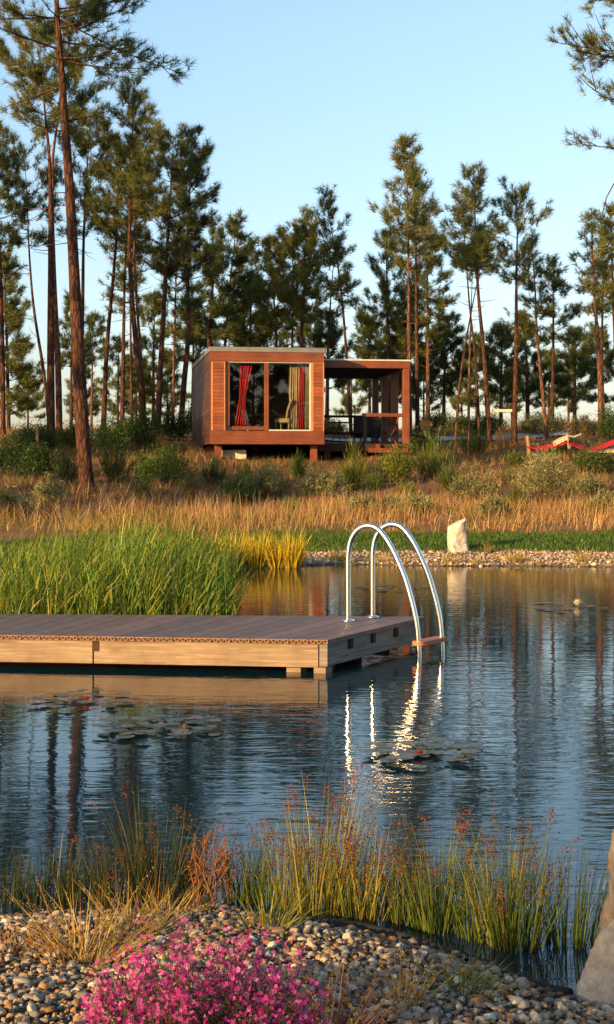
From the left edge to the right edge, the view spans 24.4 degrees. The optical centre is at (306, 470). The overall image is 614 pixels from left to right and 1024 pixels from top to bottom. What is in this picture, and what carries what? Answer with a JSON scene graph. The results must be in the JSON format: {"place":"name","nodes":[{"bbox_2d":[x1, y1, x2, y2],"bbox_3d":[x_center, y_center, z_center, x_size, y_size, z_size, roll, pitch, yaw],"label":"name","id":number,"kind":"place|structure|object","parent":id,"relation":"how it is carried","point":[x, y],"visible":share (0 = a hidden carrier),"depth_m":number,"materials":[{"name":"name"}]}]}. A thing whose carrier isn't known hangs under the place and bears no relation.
{"place":"outdoors","nodes":[
{"label":"outdoors","id":0,"kind":"place"},
{"bbox_2d":[0,564,613,992],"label":"water","id":1,"kind":"structure","parent":0,"point":[514,682],"depth_m":7.57,"materials":[{"name":"blue liquid"}]},
{"bbox_2d":[0,836,69,911],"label":"rush","id":2,"kind":"object","parent":1,"relation":"on","point":[4,885],"visible":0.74,"depth_m":4.77,"materials":[{"name":"green plant"}]},
{"bbox_2d":[3,829,100,909],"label":"rush","id":3,"kind":"object","parent":1,"relation":"on","point":[58,892],"visible":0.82,"depth_m":4.77,"materials":[{"name":"green plant"}]},
{"bbox_2d":[66,818,159,906],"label":"rush","id":4,"kind":"object","parent":1,"relation":"on","point":[114,886],"visible":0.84,"depth_m":4.79,"materials":[{"name":"green plant"}]},
{"bbox_2d":[0,500,262,615],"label":"reeds","id":5,"kind":"object","parent":1,"relation":"in","point":[141,576],"visible":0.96,"depth_m":13.01,"materials":[{"name":"green plant"}]},
{"bbox_2d":[69,777,224,903],"bbox_3d":[-0.532,1.259,4.852,0.600,0.444,0.396,0,0,0],"label":"rush","id":6,"kind":"object","parent":1,"relation":"on","point":[155,881],"visible":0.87,"depth_m":4.81,"materials":[{"name":"green plant"}]},
{"bbox_2d":[91,714,221,737],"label":"water lily","id":7,"kind":"object","parent":1,"relation":"on","point":[143,726],"visible":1,"depth_m":7.93,"materials":[{"name":"green plant"}]},
{"bbox_2d":[0,614,424,673],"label":"swimming deck","id":8,"kind":"structure","parent":1,"relation":"on","point":[322,644],"depth_m":10.46,"materials":[{"name":"wood"}]},
{"bbox_2d":[342,522,446,656],"bbox_3d":[0.699,1.232,11.399,0.746,1.637,0.469,0,0,30],"label":"pool ladder","id":9,"kind":"object","parent":8,"relation":"attached to","point":[418,642],"visible":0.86,"depth_m":11.38,"materials":[{"name":"silver metal"}]},
{"bbox_2d":[221,813,290,903],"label":"rush","id":10,"kind":"object","parent":1,"relation":"on","point":[251,889],"visible":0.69,"depth_m":4.79,"materials":[{"name":"green plant"}]},
{"bbox_2d":[236,524,283,567],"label":"sedge clump","id":11,"kind":"object","parent":1,"relation":"on","point":[258,560],"visible":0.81,"depth_m":21.20,"materials":[{"name":"yellow plant"}]},
{"bbox_2d":[214,809,314,909],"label":"rush","id":12,"kind":"object","parent":1,"relation":"on","point":[268,886],"visible":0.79,"depth_m":4.73,"materials":[{"name":"green plant"}]},
{"bbox_2d":[243,803,339,911],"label":"rush","id":13,"kind":"object","parent":1,"relation":"on","point":[284,893],"visible":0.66,"depth_m":4.71,"materials":[{"name":"green plant"}]},
{"bbox_2d":[264,526,319,567],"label":"sedge clump","id":14,"kind":"object","parent":1,"relation":"on","point":[295,559],"visible":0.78,"depth_m":21.20,"materials":[{"name":"yellow plant"}]},
{"bbox_2d":[248,760,397,917],"bbox_3d":[0.092,1.206,4.695,0.514,0.548,0.482,0,0,-38],"label":"rush","id":15,"kind":"object","parent":1,"relation":"on","point":[320,906],"visible":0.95,"depth_m":4.65,"materials":[{"name":"green plant"}]},
{"bbox_2d":[314,797,417,924],"bbox_3d":[0.197,1.279,4.593,0.351,0.404,0.398,0,0,30],"label":"rush","id":16,"kind":"object","parent":1,"relation":"on","point":[374,899],"visible":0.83,"depth_m":4.59,"materials":[{"name":"green plant"}]},
{"bbox_2d":[350,833,448,920],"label":"rush","id":17,"kind":"object","parent":1,"relation":"on","point":[382,894],"visible":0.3,"depth_m":4.66,"materials":[{"name":"green plant"}]},
{"bbox_2d":[371,839,448,928],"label":"rush","id":18,"kind":"object","parent":1,"relation":"on","point":[397,916],"visible":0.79,"depth_m":4.55,"materials":[{"name":"green plant"}]},
{"bbox_2d":[361,737,480,767],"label":"water lily","id":19,"kind":"object","parent":1,"relation":"on","point":[404,755],"visible":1,"depth_m":7.21,"materials":[{"name":"green plant"}]},
{"bbox_2d":[380,806,505,935],"bbox_3d":[0.437,1.265,4.499,0.421,0.432,0.368,0,0,0],"label":"rush","id":20,"kind":"object","parent":1,"relation":"on","point":[443,916],"visible":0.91,"depth_m":4.48,"materials":[{"name":"green plant"}]},
{"bbox_2d":[428,828,529,943],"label":"rush","id":21,"kind":"object","parent":1,"relation":"on","point":[469,928],"visible":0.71,"depth_m":4.42,"materials":[{"name":"green plant"}]},
{"bbox_2d":[455,807,555,945],"bbox_3d":[0.613,1.258,4.385,0.349,0.445,0.271,0,0,-36],"label":"rush","id":22,"kind":"object","parent":1,"relation":"on","point":[477,918],"visible":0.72,"depth_m":4.36,"materials":[{"name":"green plant"}]},
{"bbox_2d":[451,807,582,953],"bbox_3d":[0.629,1.257,4.290,0.418,0.447,0.545,0,0,0],"label":"rush","id":23,"kind":"object","parent":1,"relation":"on","point":[516,939],"visible":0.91,"depth_m":4.31,"materials":[{"name":"green plant"}]},
{"bbox_2d":[506,826,609,949],"bbox_3d":[0.799,1.274,4.378,0.387,0.414,0.428,0,0,0],"label":"rush","id":24,"kind":"object","parent":1,"relation":"on","point":[558,933],"visible":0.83,"depth_m":4.37,"materials":[{"name":"green plant"}]},
{"bbox_2d":[599,830,613,932],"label":"boulder","id":25,"kind":"object","parent":1,"relation":"in","point":[607,916],"visible":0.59,"depth_m":4.17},
{"bbox_2d":[0,424,613,1023],"bbox_3d":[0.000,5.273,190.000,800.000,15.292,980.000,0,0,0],"label":"ground","id":26,"kind":"structure","parent":0,"point":[430,486],"depth_m":28.02,"materials":[{"name":"soil"}]},
{"bbox_2d":[0,423,32,476],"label":"leafy shrub","id":27,"kind":"object","parent":26,"relation":"on","point":[6,458],"visible":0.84,"depth_m":36.98,"materials":[{"name":"green plant"}]},
{"bbox_2d":[0,120,38,435],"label":"pine tree","id":28,"kind":"object","parent":26,"relation":"on","point":[15,239],"visible":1,"depth_m":49.89,"materials":[{"name":"green plant"}]},
{"bbox_2d":[1,248,46,428],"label":"pine tree","id":29,"kind":"object","parent":26,"relation":"on","point":[20,351],"visible":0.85,"depth_m":71.60,"materials":[{"name":"green plant"}]},
{"bbox_2d":[0,119,65,416],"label":"pine tree","id":30,"kind":"object","parent":26,"relation":"on","point":[21,150],"visible":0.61,"depth_m":51.92,"materials":[{"name":"green plant"}]},
{"bbox_2d":[15,435,65,479],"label":"leafy shrub","id":31,"kind":"object","parent":26,"relation":"on","point":[36,461],"visible":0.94,"depth_m":35.84,"materials":[{"name":"green plant"}]},
{"bbox_2d":[30,472,67,506],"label":"rockrose shrub","id":32,"kind":"object","parent":26,"relation":"on","point":[53,488],"visible":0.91,"depth_m":30.94,"materials":[{"name":"green plant"}]},
{"bbox_2d":[0,13,98,448],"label":"pine tree","id":33,"kind":"object","parent":26,"relation":"on","point":[6,55],"visible":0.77,"depth_m":44.01,"materials":[{"name":"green plant"}]},
{"bbox_2d":[0,0,117,442],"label":"pine tree","id":34,"kind":"object","parent":26,"relation":"on","point":[72,90],"visible":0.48,"depth_m":44.64,"materials":[{"name":"green plant"}]},
{"bbox_2d":[54,285,102,425],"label":"pine tree","id":35,"kind":"object","parent":26,"relation":"on","point":[66,346],"visible":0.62,"depth_m":77.88,"materials":[{"name":"green plant"}]},
{"bbox_2d":[43,100,122,336],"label":"pine tree","id":36,"kind":"object","parent":26,"relation":"on","point":[84,144],"visible":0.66,"depth_m":49.69,"materials":[{"name":"green plant"}]},
{"bbox_2d":[66,307,121,428],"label":"pine tree","id":37,"kind":"object","parent":26,"relation":"on","point":[97,318],"visible":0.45,"depth_m":81.96,"materials":[{"name":"green plant"}]},
{"bbox_2d":[0,0,197,493],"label":"pine tree","id":38,"kind":"object","parent":26,"relation":"on","point":[91,9],"visible":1,"depth_m":32.94,"materials":[{"name":"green plant"}]},
{"bbox_2d":[76,127,144,428],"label":"pine tree","id":39,"kind":"object","parent":26,"relation":"on","point":[112,233],"visible":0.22,"depth_m":53.90,"materials":[{"name":"green plant"}]},
{"bbox_2d":[89,408,134,454],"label":"leafy shrub","id":40,"kind":"object","parent":26,"relation":"on","point":[121,432],"visible":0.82,"depth_m":41.35,"materials":[{"name":"green plant"}]},
{"bbox_2d":[94,427,135,482],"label":"broom shrub","id":41,"kind":"object","parent":26,"relation":"on","point":[116,466],"visible":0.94,"depth_m":35.19,"materials":[{"name":"green plant"}]},
{"bbox_2d":[95,334,138,428],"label":"pine tree","id":42,"kind":"object","parent":26,"relation":"on","point":[109,384],"visible":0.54,"depth_m":83.81,"materials":[{"name":"green plant"}]},
{"bbox_2d":[0,867,240,979],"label":"grass clump","id":43,"kind":"object","parent":26,"relation":"on","point":[94,942],"visible":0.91,"depth_m":3.95,"materials":[{"name":"plant"}]},
{"bbox_2d":[96,186,153,419],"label":"pine tree","id":44,"kind":"object","parent":26,"relation":"on","point":[122,278],"visible":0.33,"depth_m":56.03,"materials":[{"name":"green plant"}]},
{"bbox_2d":[100,230,161,416],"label":"pine tree","id":45,"kind":"object","parent":26,"relation":"on","point":[139,266],"visible":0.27,"depth_m":59.90,"materials":[{"name":"green plant"}]},
{"bbox_2d":[100,125,163,430],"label":"pine tree","id":46,"kind":"object","parent":26,"relation":"on","point":[141,208],"visible":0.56,"depth_m":46.88,"materials":[{"name":"green plant"}]},
{"bbox_2d":[81,62,185,441],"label":"pine tree","id":47,"kind":"object","parent":26,"relation":"on","point":[125,185],"visible":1,"depth_m":45.87,"materials":[{"name":"green plant"}]},
{"bbox_2d":[124,405,166,449],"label":"leafy shrub","id":48,"kind":"object","parent":26,"relation":"on","point":[140,429],"visible":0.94,"depth_m":43.26,"materials":[{"name":"green plant"}]},
{"bbox_2d":[115,292,189,420],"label":"pine tree","id":49,"kind":"object","parent":26,"relation":"on","point":[149,382],"visible":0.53,"depth_m":79.85,"materials":[{"name":"green plant"}]},
{"bbox_2d":[76,872,229,952],"bbox_3d":[-0.428,1.278,4.172,0.591,0.255,0.582,0,0,0],"label":"grass clump","id":50,"kind":"object","parent":26,"relation":"on","point":[143,909],"visible":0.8,"depth_m":4.25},
{"bbox_2d":[124,436,202,487],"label":"leafy shrub","id":51,"kind":"object","parent":26,"relation":"on","point":[165,469],"visible":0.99,"depth_m":34.26,"materials":[{"name":"green plant"}]},
{"bbox_2d":[116,114,217,428],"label":"pine tree","id":52,"kind":"object","parent":26,"relation":"on","point":[163,146],"visible":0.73,"depth_m":49.90,"materials":[{"name":"green plant"}]},
{"bbox_2d":[149,216,203,416],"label":"pine tree","id":53,"kind":"object","parent":26,"relation":"on","point":[176,310],"visible":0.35,"depth_m":57.86,"materials":[{"name":"green plant"}]},
{"bbox_2d":[144,137,228,435],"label":"pine tree","id":54,"kind":"object","parent":26,"relation":"on","point":[187,302],"visible":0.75,"depth_m":50.78,"materials":[{"name":"green plant"}]},
{"bbox_2d":[75,903,331,1023],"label":"flowering shrub","id":55,"kind":"object","parent":26,"relation":"on","point":[230,992],"visible":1,"depth_m":3.21,"materials":[{"name":"pink plant"}]},
{"bbox_2d":[179,214,245,348],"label":"pine tree","id":56,"kind":"object","parent":26,"relation":"on","point":[198,324],"visible":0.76,"depth_m":61.86,"materials":[{"name":"green plant"}]},
{"bbox_2d":[203,207,259,346],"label":"pine tree","id":57,"kind":"object","parent":26,"relation":"on","point":[233,226],"visible":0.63,"depth_m":63.79,"materials":[{"name":"green plant"}]},
{"bbox_2d":[216,473,259,501],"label":"leafy shrub","id":58,"kind":"object","parent":26,"relation":"on","point":[231,487],"visible":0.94,"depth_m":33.69,"materials":[{"name":"green plant"}]},
{"bbox_2d":[224,232,274,346],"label":"pine tree","id":59,"kind":"object","parent":26,"relation":"on","point":[243,334],"visible":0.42,"depth_m":65.63,"materials":[{"name":"green plant"}]},
{"bbox_2d":[242,456,297,497],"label":"rockrose shrub","id":60,"kind":"object","parent":26,"relation":"on","point":[269,480],"visible":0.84,"depth_m":34.53,"materials":[{"name":"green plant"}]},
{"bbox_2d":[234,232,313,346],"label":"pine tree","id":61,"kind":"object","parent":26,"relation":"on","point":[262,292],"visible":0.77,"depth_m":59.66,"materials":[{"name":"green plant"}]},
{"bbox_2d":[192,346,410,460],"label":"wooden cabin","id":62,"kind":"object","parent":26,"relation":"on","point":[215,385],"visible":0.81,"depth_m":43.58,"materials":[{"name":"brown wood"}]},
{"bbox_2d":[225,362,310,430],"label":"window","id":63,"kind":"structure","parent":62,"relation":"in","point":[227,364],"depth_m":41.95,"materials":[{"name":"brown wood"}]},
{"bbox_2d":[0,903,613,1023],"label":"pebbles","id":64,"kind":"object","parent":26,"relation":"on","point":[567,1005],"visible":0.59,"depth_m":3.84,"materials":[{"name":"gravel"}]},
{"bbox_2d":[216,880,338,932],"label":"grass clump","id":65,"kind":"object","parent":64,"relation":"on","point":[263,917],"visible":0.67,"depth_m":4.32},
{"bbox_2d":[338,938,463,1010],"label":"grass clump","id":66,"kind":"object","parent":64,"relation":"on","point":[412,995],"visible":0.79,"depth_m":3.57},
{"bbox_2d":[392,938,534,1001],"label":"grass clump","id":67,"kind":"object","parent":64,"relation":"on","point":[474,982],"visible":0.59,"depth_m":3.77,"materials":[{"name":"plant"}]},
{"bbox_2d":[0,418,613,538],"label":"dry grass","id":68,"kind":"structure","parent":26,"relation":"on","point":[440,503],"depth_m":29.31,"materials":[{"name":"plant"}]},
{"bbox_2d":[268,202,350,347],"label":"pine tree","id":69,"kind":"object","parent":26,"relation":"on","point":[310,236],"visible":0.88,"depth_m":57.84,"materials":[{"name":"green plant"}]},
{"bbox_2d":[296,466,353,500],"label":"rockrose shrub","id":70,"kind":"object","parent":26,"relation":"on","point":[330,482],"visible":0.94,"depth_m":34.48,"materials":[{"name":"green plant"}]},
{"bbox_2d":[306,233,351,421],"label":"pine tree","id":71,"kind":"object","parent":26,"relation":"on","point":[329,313],"visible":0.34,"depth_m":59.98,"materials":[{"name":"green plant"}]},
{"bbox_2d":[308,314,359,414],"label":"pine tree","id":72,"kind":"object","parent":26,"relation":"on","point":[335,337],"visible":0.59,"depth_m":69.53,"materials":[{"name":"green plant"}]},
{"bbox_2d":[307,183,362,436],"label":"pine tree","id":73,"kind":"object","parent":26,"relation":"on","point":[326,203],"visible":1,"depth_m":53.90,"materials":[{"name":"green plant"}]},
{"bbox_2d":[233,932,446,1023],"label":"grass clump","id":74,"kind":"object","parent":26,"relation":"on","point":[332,1018],"visible":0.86,"depth_m":3.29,"materials":[{"name":"plant"}]},
{"bbox_2d":[336,437,369,490],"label":"broom shrub","id":75,"kind":"object","parent":26,"relation":"on","point":[354,477],"visible":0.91,"depth_m":36.08,"materials":[{"name":"green plant"}]},
{"bbox_2d":[346,224,431,428],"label":"pine tree","id":76,"kind":"object","parent":26,"relation":"on","point":[384,290],"visible":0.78,"depth_m":56.85,"materials":[{"name":"green plant"}]},
{"bbox_2d":[373,432,415,481],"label":"leafy shrub","id":77,"kind":"object","parent":26,"relation":"on","point":[396,466],"visible":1,"depth_m":36.76,"materials":[{"name":"green plant"}]},
{"bbox_2d":[359,287,446,407],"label":"pine tree","id":78,"kind":"object","parent":26,"relation":"on","point":[422,361],"visible":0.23,"depth_m":65.63,"materials":[{"name":"green plant"}]},
{"bbox_2d":[364,130,448,441],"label":"pine tree","id":79,"kind":"object","parent":26,"relation":"on","point":[404,142],"visible":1,"depth_m":46.33,"materials":[{"name":"green plant"}]},
{"bbox_2d":[213,527,613,552],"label":"lawn grass","id":80,"kind":"structure","parent":26,"relation":"on","point":[399,535],"depth_m":24.78,"materials":[{"name":"green plant"}]},
{"bbox_2d":[389,160,449,434],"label":"pine tree","id":81,"kind":"object","parent":26,"relation":"on","point":[399,263],"visible":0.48,"depth_m":47.92,"materials":[{"name":"green plant"}]},
{"bbox_2d":[274,913,573,995],"bbox_3d":[0.334,1.442,4.279,1.080,0.064,0.121,0,0,40],"label":"pond edging","id":82,"kind":"object","parent":26,"relation":"on","point":[405,936],"visible":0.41,"depth_m":4.35,"materials":[{"name":"black rubber"}]},
{"bbox_2d":[394,218,462,430],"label":"pine tree","id":83,"kind":"object","parent":26,"relation":"on","point":[441,304],"visible":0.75,"depth_m":55.93,"materials":[{"name":"green plant"}]},
{"bbox_2d":[408,425,458,478],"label":"broom shrub","id":84,"kind":"object","parent":26,"relation":"on","point":[433,461],"visible":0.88,"depth_m":38.21,"materials":[{"name":"green plant"}]},
{"bbox_2d":[411,307,478,416],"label":"pine tree","id":85,"kind":"object","parent":26,"relation":"on","point":[452,376],"visible":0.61,"depth_m":69.75,"materials":[{"name":"green plant"}]},
{"bbox_2d":[440,182,482,446],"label":"pine tree","id":86,"kind":"object","parent":26,"relation":"on","point":[461,203],"visible":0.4,"depth_m":47.87,"materials":[{"name":"green plant"}]},
{"bbox_2d":[447,238,490,459],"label":"pine tree","id":87,"kind":"object","parent":26,"relation":"on","point":[465,255],"visible":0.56,"depth_m":42.58,"materials":[{"name":"green plant"}]},
{"bbox_2d":[432,159,512,448],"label":"pine tree","id":88,"kind":"object","parent":26,"relation":"on","point":[472,197],"visible":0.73,"depth_m":47.00,"materials":[{"name":"green plant"}]},
{"bbox_2d":[445,460,501,503],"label":"rockrose shrub","id":89,"kind":"object","parent":26,"relation":"on","point":[485,490],"visible":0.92,"depth_m":32.59,"materials":[{"name":"green plant"}]},
{"bbox_2d":[454,229,499,460],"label":"pine tree","id":90,"kind":"object","parent":26,"relation":"on","point":[482,246],"visible":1,"depth_m":42.12,"materials":[{"name":"green plant"}]},
{"bbox_2d":[451,329,503,417],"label":"pine tree","id":91,"kind":"object","parent":26,"relation":"on","point":[464,383],"visible":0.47,"depth_m":85.80,"materials":[{"name":"green plant"}]},
{"bbox_2d":[476,315,533,422],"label":"pine tree","id":92,"kind":"object","parent":26,"relation":"on","point":[501,332],"visible":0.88,"depth_m":67.89,"materials":[{"name":"green plant"}]},
{"bbox_2d":[484,173,555,445],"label":"pine tree","id":93,"kind":"object","parent":26,"relation":"on","point":[509,211],"visible":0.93,"depth_m":47.86,"materials":[{"name":"green plant"}]},
{"bbox_2d":[503,308,550,421],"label":"pine tree","id":94,"kind":"object","parent":26,"relation":"on","point":[528,390],"visible":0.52,"depth_m":71.64,"materials":[{"name":"green plant"}]},
{"bbox_2d":[503,236,568,439],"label":"pine tree","id":95,"kind":"object","parent":26,"relation":"on","point":[534,288],"visible":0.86,"depth_m":49.98,"materials":[{"name":"green plant"}]},
{"bbox_2d":[517,407,568,434],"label":"leafy shrub","id":96,"kind":"object","parent":26,"relation":"on","point":[532,425],"visible":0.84,"depth_m":52.05,"materials":[{"name":"green plant"}]},
{"bbox_2d":[512,247,582,422],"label":"pine tree","id":97,"kind":"object","parent":26,"relation":"on","point":[559,283],"visible":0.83,"depth_m":53.93,"materials":[{"name":"green plant"}]},
{"bbox_2d":[509,441,585,504],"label":"rockrose shrub","id":98,"kind":"object","parent":26,"relation":"on","point":[538,482],"visible":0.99,"depth_m":32.38,"materials":[{"name":"green plant"}]},
{"bbox_2d":[528,346,580,418],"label":"pine tree","id":99,"kind":"object","parent":26,"relation":"on","point":[548,356],"visible":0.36,"depth_m":89.71,"materials":[{"name":"green plant"}]},
{"bbox_2d":[543,322,606,422],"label":"pine tree","id":100,"kind":"object","parent":26,"relation":"on","point":[583,360],"visible":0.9,"depth_m":71.79,"materials":[{"name":"green plant"}]},
{"bbox_2d":[541,0,613,153],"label":"pine tree","id":101,"kind":"object","parent":26,"relation":"on","point":[589,40],"visible":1,"depth_m":26.80,"materials":[{"name":"green plant"}]},
{"bbox_2d":[566,206,613,443],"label":"pine tree","id":102,"kind":"object","parent":26,"relation":"on","point":[590,227],"visible":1,"depth_m":45.89,"materials":[{"name":"green plant"}]},
{"bbox_2d":[567,440,613,472],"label":"leafy shrub","id":103,"kind":"object","parent":26,"relation":"on","point":[592,459],"visible":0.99,"depth_m":38.40,"materials":[{"name":"green plant"}]},
{"bbox_2d":[568,319,613,415],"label":"pine tree","id":104,"kind":"object","parent":26,"relation":"on","point":[608,367],"visible":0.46,"depth_m":75.90,"materials":[{"name":"green plant"}]},
{"bbox_2d":[574,920,613,1007],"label":"boulder","id":105,"kind":"object","parent":26,"relation":"on","point":[595,984],"visible":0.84,"depth_m":3.86,"materials":[{"name":"stone"}]},
{"bbox_2d":[590,198,613,362],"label":"pine tree","id":106,"kind":"object","parent":26,"relation":"on","point":[608,224],"visible":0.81,"depth_m":46.98,"materials":[{"name":"green plant"}]},
{"bbox_2d":[0,0,613,431],"label":"sky","id":107,"kind":"structure","parent":0,"point":[293,97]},
{"bbox_2d":[252,548,613,566],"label":"gravel","id":108,"kind":"structure","parent":0,"point":[524,552],"depth_m":22.54,"materials":[{"name":"gravel"}]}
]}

